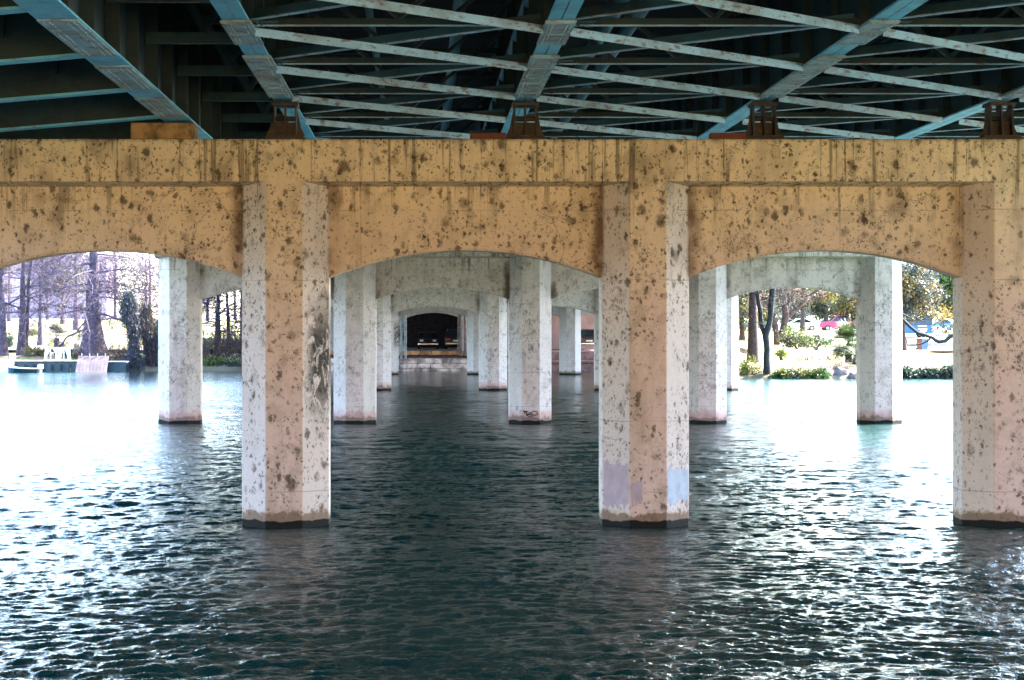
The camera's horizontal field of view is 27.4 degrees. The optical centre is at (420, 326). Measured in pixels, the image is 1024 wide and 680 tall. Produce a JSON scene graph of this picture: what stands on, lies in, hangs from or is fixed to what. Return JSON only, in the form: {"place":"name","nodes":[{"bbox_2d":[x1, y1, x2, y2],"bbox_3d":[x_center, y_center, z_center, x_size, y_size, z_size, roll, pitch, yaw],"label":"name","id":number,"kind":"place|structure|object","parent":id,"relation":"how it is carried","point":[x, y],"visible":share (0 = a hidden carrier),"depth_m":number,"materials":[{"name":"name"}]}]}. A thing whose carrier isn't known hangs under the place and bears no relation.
{"place":"outdoors","nodes":[
{"label":"outdoors","id":0,"kind":"place"},
{"bbox_2d":[9,348,456,349],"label":"road","id":1,"kind":"structure","parent":0,"point":[407,349],"depth_m":176.77,"materials":[{"name":"grey asphalt"}]},
{"bbox_2d":[418,332,437,348],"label":"parked car","id":2,"kind":"object","parent":1,"relation":"on","point":[427,338],"visible":1,"depth_m":180.29,"materials":[{"name":"black paint"}]},
{"bbox_2d":[445,329,456,348],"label":"parked car","id":3,"kind":"object","parent":1,"relation":"on","point":[450,336],"visible":0.57,"depth_m":179.90,"materials":[{"name":"grey paint"}]},
{"bbox_2d":[0,317,952,377],"bbox_3d":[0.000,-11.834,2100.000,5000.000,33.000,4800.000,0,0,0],"label":"ground","id":4,"kind":"structure","parent":0,"point":[912,355],"depth_m":168.60,"materials":[{"name":"soil"}]},
{"bbox_2d":[7,331,15,346],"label":"bank shrub","id":5,"kind":"object","parent":4,"relation":"on","point":[8,337],"visible":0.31,"depth_m":187.87,"materials":[{"name":"green plant"}]},
{"bbox_2d":[5,266,35,300],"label":"bare tree","id":6,"kind":"object","parent":4,"relation":"on","point":[12,279],"visible":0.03,"depth_m":233.55,"materials":[{"name":"purple plant"}]},
{"bbox_2d":[0,255,65,355],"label":"bare tree","id":7,"kind":"object","parent":4,"relation":"on","point":[2,337],"visible":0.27,"depth_m":167.32,"materials":[{"name":"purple plant"}]},
{"bbox_2d":[29,327,37,335],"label":"bank shrub","id":8,"kind":"object","parent":4,"relation":"on","point":[35,333],"visible":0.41,"depth_m":204.76,"materials":[{"name":"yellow plant"}]},
{"bbox_2d":[14,344,54,356],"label":"bank shrub","id":9,"kind":"object","parent":4,"relation":"on","point":[38,351],"visible":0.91,"depth_m":166.32,"materials":[{"name":"green plant"}]},
{"bbox_2d":[5,260,70,320],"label":"bare tree","id":10,"kind":"object","parent":4,"relation":"on","point":[9,309],"visible":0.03,"depth_m":239.85,"materials":[{"name":"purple plant"}]},
{"bbox_2d":[0,254,81,358],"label":"bare tree","id":11,"kind":"object","parent":4,"relation":"on","point":[21,339],"visible":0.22,"depth_m":168.28,"materials":[{"name":"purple plant"}]},
{"bbox_2d":[0,254,85,354],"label":"bare tree","id":12,"kind":"object","parent":4,"relation":"on","point":[28,302],"visible":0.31,"depth_m":167.40,"materials":[{"name":"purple plant"}]},
{"bbox_2d":[4,253,100,345],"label":"bare tree","id":13,"kind":"object","parent":4,"relation":"on","point":[39,326],"visible":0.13,"depth_m":190.04,"materials":[{"name":"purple plant"}]},
{"bbox_2d":[17,253,89,323],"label":"tree","id":14,"kind":"object","parent":4,"relation":"on","point":[64,282],"visible":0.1,"depth_m":224.83,"materials":[{"name":"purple plant"}]},
{"bbox_2d":[4,254,104,319],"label":"bare tree","id":15,"kind":"object","parent":4,"relation":"on","point":[46,296],"visible":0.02,"depth_m":249.85,"materials":[{"name":"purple plant"}]},
{"bbox_2d":[43,321,71,353],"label":"fan palm","id":16,"kind":"object","parent":4,"relation":"on","point":[60,330],"visible":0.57,"depth_m":170.32,"materials":[{"name":"green plant"}]},
{"bbox_2d":[4,254,117,318],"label":"building","id":17,"kind":"structure","parent":4,"relation":"on","point":[15,295],"depth_m":330.00,"materials":[{"name":"glass"}]},
{"bbox_2d":[60,347,82,357],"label":"bank shrub","id":18,"kind":"object","parent":4,"relation":"on","point":[74,354],"visible":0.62,"depth_m":166.21,"materials":[{"name":"green plant"}]},
{"bbox_2d":[67,331,81,349],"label":"fan palm","id":19,"kind":"object","parent":4,"relation":"on","point":[77,335],"visible":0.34,"depth_m":175.79,"materials":[{"name":"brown plant"}]},
{"bbox_2d":[25,252,134,329],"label":"bare tree","id":20,"kind":"object","parent":4,"relation":"on","point":[74,327],"visible":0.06,"depth_m":214.76,"materials":[{"name":"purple plant"}]},
{"bbox_2d":[77,337,127,360],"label":"twig thicket","id":21,"kind":"object","parent":4,"relation":"on","point":[115,353],"visible":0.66,"depth_m":165.13,"materials":[{"name":"brown plant"}]},
{"bbox_2d":[0,252,209,369],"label":"bare tree","id":22,"kind":"object","parent":4,"relation":"on","point":[91,331],"visible":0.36,"depth_m":166.73,"materials":[{"name":"purple plant"}]},
{"bbox_2d":[79,252,157,315],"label":"bare tree","id":23,"kind":"object","parent":4,"relation":"on","point":[117,282],"visible":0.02,"depth_m":261.84,"materials":[{"name":"purple plant"}]},
{"bbox_2d":[99,252,157,318],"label":"bare tree","id":24,"kind":"object","parent":4,"relation":"on","point":[132,263],"visible":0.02,"depth_m":254.89,"materials":[{"name":"purple plant"}]},
{"bbox_2d":[116,280,145,370],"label":"draped shrub","id":25,"kind":"object","parent":4,"relation":"on","point":[128,311],"visible":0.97,"depth_m":163.26,"materials":[{"name":"green plant"}]},
{"bbox_2d":[78,252,214,354],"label":"bare tree","id":26,"kind":"object","parent":4,"relation":"on","point":[153,273],"visible":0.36,"depth_m":168.58,"materials":[{"name":"purple plant"}]},
{"bbox_2d":[138,298,157,369],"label":"draped shrub","id":27,"kind":"object","parent":4,"relation":"on","point":[150,344],"visible":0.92,"depth_m":164.19,"materials":[{"name":"green plant"}]},
{"bbox_2d":[154,289,241,357],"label":"bare tree","id":28,"kind":"object","parent":4,"relation":"on","point":[218,304],"visible":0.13,"depth_m":166.64,"materials":[{"name":"purple plant"}]},
{"bbox_2d":[202,354,224,366],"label":"bank shrub","id":29,"kind":"object","parent":4,"relation":"on","point":[217,359],"visible":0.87,"depth_m":164.44,"materials":[{"name":"green plant"}]},
{"bbox_2d":[202,310,241,359],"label":"twig thicket","id":30,"kind":"object","parent":4,"relation":"on","point":[220,349],"visible":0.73,"depth_m":165.59,"materials":[{"name":"brown plant"}]},
{"bbox_2d":[202,290,241,353],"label":"bare tree","id":31,"kind":"object","parent":4,"relation":"on","point":[226,322],"visible":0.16,"depth_m":167.80,"materials":[{"name":"purple plant"}]},
{"bbox_2d":[206,319,241,352],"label":"bank shrub","id":32,"kind":"object","parent":4,"relation":"on","point":[224,337],"visible":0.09,"depth_m":175.92,"materials":[{"name":"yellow plant"}]},
{"bbox_2d":[215,358,241,367],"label":"bank shrub","id":33,"kind":"object","parent":4,"relation":"on","point":[232,362],"visible":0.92,"depth_m":164.12,"materials":[{"name":"green plant"}]},
{"bbox_2d":[400,316,402,357],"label":"steel post","id":34,"kind":"object","parent":4,"relation":"on","point":[401,331],"visible":0.55,"depth_m":164.12,"materials":[{"name":"metal"}]},
{"bbox_2d":[404,315,406,357],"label":"steel post","id":35,"kind":"object","parent":4,"relation":"on","point":[405,336],"visible":0.55,"depth_m":164.14,"materials":[{"name":"metal"}]},
{"bbox_2d":[240,290,593,348],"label":"abutment","id":36,"kind":"object","parent":4,"relation":"on","point":[440,324],"depth_m":200.00,"materials":[{"name":"concrete"}]},
{"bbox_2d":[331,358,507,370],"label":"stone wall","id":37,"kind":"structure","parent":4,"relation":"on","point":[432,364],"depth_m":163.52,"materials":[{"name":"stone"}]},
{"bbox_2d":[331,311,507,350],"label":"land pier","id":38,"kind":"structure","parent":4,"relation":"on","point":[332,329],"depth_m":172.00,"materials":[{"name":"concrete"}]},
{"bbox_2d":[331,351,507,354],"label":"stone wall","id":39,"kind":"structure","parent":4,"relation":"on","point":[429,352],"depth_m":168.30,"materials":[{"name":"orange stone"}]},
{"bbox_2d":[457,314,458,355],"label":"steel post","id":40,"kind":"object","parent":4,"relation":"on","point":[457,335],"visible":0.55,"depth_m":168.07,"materials":[{"name":"metal"}]},
{"bbox_2d":[459,315,462,355],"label":"steel post","id":41,"kind":"object","parent":4,"relation":"on","point":[460,335],"visible":0.55,"depth_m":167.98,"materials":[{"name":"metal"}]},
{"bbox_2d":[331,306,591,374],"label":"bridge bent","id":42,"kind":"object","parent":4,"relation":"on","point":[569,341],"visible":0.2,"depth_m":150.66,"materials":[{"name":"concrete"}]},
{"bbox_2d":[464,316,466,355],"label":"steel post","id":43,"kind":"object","parent":4,"relation":"on","point":[465,327],"visible":0.5,"depth_m":168.01,"materials":[{"name":"metal"}]},
{"bbox_2d":[0,139,1023,528],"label":"bridge bent","id":44,"kind":"object","parent":4,"relation":"on","point":[290,229],"visible":0.98,"depth_m":36.34,"materials":[{"name":"beige concrete"}]},
{"bbox_2d":[131,123,197,138],"bbox_3d":[-4.470,-3.377,36.670,1.080,0.283,0.840,0,0,0],"label":"bearing pedestal","id":45,"kind":"object","parent":44,"relation":"on","point":[164,130],"visible":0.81,"depth_m":36.25,"materials":[{"name":"beige concrete"}]},
{"bbox_2d":[264,102,305,138],"bbox_3d":[-2.370,-3.576,36.820,0.720,0.680,0.600,0,0,0],"label":"bridge bearing","id":46,"kind":"object","parent":44,"relation":"on","point":[285,129],"visible":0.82,"depth_m":36.78,"materials":[{"name":"metal"}]},
{"bbox_2d":[0,0,1023,138],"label":"bridge deck","id":47,"kind":"structure","parent":46,"relation":"on","point":[575,69],"depth_m":35.42,"materials":[{"name":"metal"}]},
{"bbox_2d":[470,133,505,138],"bbox_3d":[1.172,-3.303,36.620,0.620,0.133,0.240,0,0,0],"label":"steel box","id":48,"kind":"object","parent":44,"relation":"on","point":[487,135],"visible":0.77,"depth_m":36.50,"materials":[{"name":"red paint"}]},
{"bbox_2d":[506,102,546,138],"bbox_3d":[1.830,-3.576,36.820,0.720,0.680,0.600,0,0,0],"label":"bridge bearing","id":49,"kind":"object","parent":44,"relation":"on","point":[525,129],"visible":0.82,"depth_m":36.76,"materials":[{"name":"metal"}]},
{"bbox_2d":[709,133,745,138],"bbox_3d":[5.346,-3.303,36.620,0.620,0.133,0.240,0,0,0],"label":"steel box","id":50,"kind":"object","parent":44,"relation":"on","point":[727,135],"visible":0.77,"depth_m":36.50,"materials":[{"name":"red paint"}]},
{"bbox_2d":[745,102,785,138],"bbox_3d":[6.000,-3.576,36.820,0.720,0.680,0.600,0,0,0],"label":"bridge bearing","id":51,"kind":"object","parent":44,"relation":"on","point":[762,129],"visible":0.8,"depth_m":36.75,"materials":[{"name":"metal"}]},
{"bbox_2d":[976,102,1023,138],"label":"bridge bearing","id":52,"kind":"object","parent":44,"relation":"on","point":[998,128],"visible":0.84,"depth_m":36.73,"materials":[{"name":"metal"}]},
{"bbox_2d":[154,252,901,423],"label":"bridge bent","id":53,"kind":"object","parent":4,"relation":"on","point":[529,289],"visible":0.72,"depth_m":74.93,"materials":[{"name":"grey concrete"}]},
{"bbox_2d":[331,288,738,390],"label":"bridge bent","id":54,"kind":"object","parent":4,"relation":"on","point":[491,310],"visible":0.23,"depth_m":113.66,"materials":[{"name":"grey concrete"}]},
{"bbox_2d":[551,351,593,370],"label":"concrete ledge","id":55,"kind":"object","parent":4,"relation":"on","point":[587,365],"visible":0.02,"depth_m":163.41,"materials":[{"name":"grey concrete"}]},
{"bbox_2d":[581,329,593,344],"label":"parked car","id":56,"kind":"object","parent":4,"relation":"on","point":[587,336],"visible":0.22,"depth_m":178.86,"materials":[{"name":"paint"}]},
{"bbox_2d":[739,345,746,353],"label":"rock","id":57,"kind":"object","parent":4,"relation":"on","point":[742,349],"visible":0.66,"depth_m":151.71,"materials":[{"name":"beige stone"}]},
{"bbox_2d":[739,354,762,377],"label":"bank shrub","id":58,"kind":"object","parent":4,"relation":"on","point":[745,369],"visible":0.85,"depth_m":141.43,"materials":[{"name":"green plant"}]},
{"bbox_2d":[739,291,781,339],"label":"leafy tree","id":59,"kind":"object","parent":4,"relation":"on","point":[742,334],"visible":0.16,"depth_m":199.16,"materials":[{"name":"green plant"}]},
{"bbox_2d":[744,320,779,330],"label":"parked car","id":60,"kind":"object","parent":4,"relation":"on","point":[759,326],"visible":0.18,"depth_m":237.08,"materials":[{"name":"blue paint"}]},
{"bbox_2d":[739,288,807,374],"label":"forked tree","id":61,"kind":"object","parent":4,"relation":"on","point":[765,330],"visible":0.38,"depth_m":141.38,"materials":[{"name":"brown plant"}]},
{"bbox_2d":[739,288,808,362],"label":"bare tree","id":62,"kind":"object","parent":4,"relation":"on","point":[753,345],"visible":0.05,"depth_m":145.74,"materials":[{"name":"brown plant"}]},
{"bbox_2d":[773,347,788,359],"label":"bank shrub","id":63,"kind":"object","parent":4,"relation":"on","point":[781,353],"visible":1,"depth_m":148.84,"materials":[{"name":"green plant"}]},
{"bbox_2d":[767,366,795,378],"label":"bank shrub","id":64,"kind":"object","parent":4,"relation":"on","point":[777,373],"visible":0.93,"depth_m":139.93,"materials":[{"name":"green plant"}]},
{"bbox_2d":[739,288,837,344],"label":"forked tree","id":65,"kind":"object","parent":4,"relation":"on","point":[786,315],"visible":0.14,"depth_m":165.02,"materials":[{"name":"brown plant"}]},
{"bbox_2d":[780,365,810,378],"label":"bank shrub","id":66,"kind":"object","parent":4,"relation":"on","point":[797,371],"visible":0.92,"depth_m":139.89,"materials":[{"name":"green plant"}]},
{"bbox_2d":[775,321,817,348],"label":"bank shrub","id":67,"kind":"object","parent":4,"relation":"on","point":[797,338],"visible":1,"depth_m":157.76,"materials":[{"name":"green plant"}]},
{"bbox_2d":[777,289,817,329],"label":"leafy tree","id":68,"kind":"object","parent":4,"relation":"on","point":[797,313],"visible":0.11,"depth_m":289.61,"materials":[{"name":"plant"}]},
{"bbox_2d":[779,319,816,329],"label":"parked car","id":69,"kind":"object","parent":4,"relation":"on","point":[810,325],"visible":0.42,"depth_m":245.12,"materials":[{"name":"white paint"}]},
{"bbox_2d":[765,288,839,331],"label":"leafy tree","id":70,"kind":"object","parent":4,"relation":"on","point":[802,315],"visible":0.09,"depth_m":224.72,"materials":[{"name":"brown plant"}]},
{"bbox_2d":[799,366,820,378],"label":"bank shrub","id":71,"kind":"object","parent":4,"relation":"on","point":[813,374],"visible":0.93,"depth_m":139.89,"materials":[{"name":"green plant"}]},
{"bbox_2d":[791,351,841,360],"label":"twig thicket","id":72,"kind":"object","parent":4,"relation":"on","point":[811,357],"visible":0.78,"depth_m":151.63,"materials":[{"name":"beige plant"}]},
{"bbox_2d":[796,290,837,322],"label":"leafy tree","id":73,"kind":"object","parent":4,"relation":"on","point":[822,309],"visible":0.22,"depth_m":239.31,"materials":[{"name":"green plant"}]},
{"bbox_2d":[799,331,834,349],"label":"bank shrub","id":74,"kind":"object","parent":4,"relation":"on","point":[822,341],"visible":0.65,"depth_m":159.76,"materials":[{"name":"green plant"}]},
{"bbox_2d":[813,365,832,378],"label":"bank shrub","id":75,"kind":"object","parent":4,"relation":"on","point":[823,372],"visible":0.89,"depth_m":140.01,"materials":[{"name":"green plant"}]},
{"bbox_2d":[826,368,834,375],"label":"rock","id":76,"kind":"object","parent":4,"relation":"on","point":[831,371],"visible":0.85,"depth_m":140.84,"materials":[{"name":"white stone"}]},
{"bbox_2d":[816,315,855,330],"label":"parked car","id":77,"kind":"object","parent":4,"relation":"on","point":[829,323],"visible":0.6,"depth_m":231.05,"materials":[{"name":"pink paint"}]},
{"bbox_2d":[824,361,851,370],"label":"twig thicket","id":78,"kind":"object","parent":4,"relation":"on","point":[840,365],"visible":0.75,"depth_m":141.96,"materials":[{"name":"beige plant"}]},
{"bbox_2d":[822,294,855,330],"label":"leafy tree","id":79,"kind":"object","parent":4,"relation":"on","point":[845,305],"visible":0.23,"depth_m":230.41,"materials":[{"name":"green plant"}]},
{"bbox_2d":[825,318,855,361],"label":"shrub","id":80,"kind":"object","parent":4,"relation":"on","point":[845,332],"visible":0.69,"depth_m":147.10,"materials":[{"name":"green plant"}]},
{"bbox_2d":[833,367,848,375],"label":"rock","id":81,"kind":"object","parent":4,"relation":"on","point":[839,371],"visible":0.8,"depth_m":140.91,"materials":[{"name":"grey stone"}]},
{"bbox_2d":[843,336,855,363],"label":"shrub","id":82,"kind":"object","parent":4,"relation":"on","point":[853,359],"visible":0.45,"depth_m":144.50,"materials":[{"name":"green plant"}]},
{"bbox_2d":[848,370,855,377],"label":"rock","id":83,"kind":"object","parent":4,"relation":"on","point":[852,374],"visible":0.82,"depth_m":140.35,"materials":[{"name":"grey stone"}]},
{"bbox_2d":[846,262,952,350],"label":"leafy tree","id":84,"kind":"object","parent":4,"relation":"on","point":[919,293],"visible":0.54,"depth_m":174.21,"materials":[{"name":"green plant"}]},
{"bbox_2d":[902,363,925,378],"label":"bank shrub","id":85,"kind":"object","parent":4,"relation":"on","point":[907,371],"visible":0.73,"depth_m":139.97,"materials":[{"name":"green plant"}]},
{"bbox_2d":[905,318,932,336],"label":"sign","id":86,"kind":"object","parent":4,"relation":"on","point":[922,327],"visible":0.4,"depth_m":204.05,"materials":[{"name":"blue paint"}]},
{"bbox_2d":[915,338,928,349],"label":"wheeled bin","id":87,"kind":"object","parent":4,"relation":"on","point":[924,346],"visible":0.91,"depth_m":167.75,"materials":[{"name":"blue plastic"}]},
{"bbox_2d":[906,365,944,378],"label":"bank shrub","id":88,"kind":"object","parent":4,"relation":"on","point":[928,371],"visible":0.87,"depth_m":140.02,"materials":[{"name":"green plant"}]},
{"bbox_2d":[902,313,952,345],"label":"branch","id":89,"kind":"object","parent":4,"relation":"on","point":[945,340],"visible":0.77,"depth_m":140.22,"materials":[{"name":"brown plant"}]},
{"bbox_2d":[933,326,937,342],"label":"white post","id":90,"kind":"object","parent":4,"relation":"on","point":[934,334],"visible":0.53,"depth_m":189.83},
{"bbox_2d":[919,269,952,325],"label":"leafy tree","id":91,"kind":"object","parent":4,"relation":"on","point":[946,281],"visible":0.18,"depth_m":188.81,"materials":[{"name":"brown plant"}]},
{"bbox_2d":[924,359,952,378],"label":"bank shrub","id":92,"kind":"object","parent":4,"relation":"on","point":[943,370],"visible":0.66,"depth_m":139.98,"materials":[{"name":"green plant"}]},
{"bbox_2d":[926,350,952,353],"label":"fallen log","id":93,"kind":"object","parent":4,"relation":"on","point":[942,351],"visible":0.85,"depth_m":151.95,"materials":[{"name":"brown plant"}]},
{"bbox_2d":[933,319,952,329],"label":"parked car","id":94,"kind":"object","parent":4,"relation":"on","point":[946,323],"visible":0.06,"depth_m":261.12,"materials":[{"name":"teal paint"}]},
{"bbox_2d":[0,371,1023,679],"bbox_3d":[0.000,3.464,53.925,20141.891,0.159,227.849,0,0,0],"label":"water","id":95,"kind":"structure","parent":0,"point":[466,535],"depth_m":32.31,"materials":[{"name":"teal liquid"}]},
{"bbox_2d":[0,355,15,372],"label":"motorboat","id":96,"kind":"object","parent":95,"relation":"on","point":[4,364],"visible":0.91,"depth_m":158.05,"materials":[{"name":"white paint"}]},
{"bbox_2d":[8,364,42,372],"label":"motorboat","id":97,"kind":"object","parent":95,"relation":"on","point":[22,369],"visible":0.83,"depth_m":157.48,"materials":[{"name":"blue paint"}]},
{"bbox_2d":[10,360,76,371],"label":"floating dock","id":98,"kind":"object","parent":95,"relation":"on","point":[64,366],"visible":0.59,"depth_m":160.50,"materials":[{"name":"blue paint"}]},
{"bbox_2d":[44,347,60,360],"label":"boarding rail","id":99,"kind":"object","parent":98,"relation":"on","point":[46,354],"visible":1,"depth_m":160.66,"materials":[{"name":"white paint"}]},
{"bbox_2d":[59,347,70,360],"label":"boarding rail","id":100,"kind":"object","parent":98,"relation":"on","point":[67,350],"visible":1,"depth_m":160.66,"materials":[{"name":"white paint"}]},
{"bbox_2d":[75,353,108,371],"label":"plank ramp","id":101,"kind":"structure","parent":95,"relation":"in","point":[89,363],"depth_m":159.86,"materials":[{"name":"white wood"}]},
{"bbox_2d":[107,361,129,371],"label":"floating dock","id":102,"kind":"object","parent":95,"relation":"on","point":[117,366],"visible":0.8,"depth_m":161.00,"materials":[{"name":"blue paint"}]},
{"bbox_2d":[88,252,952,323],"label":"sky","id":103,"kind":"structure","parent":0,"point":[238,298],"materials":[{"name":"white"}]}
]}

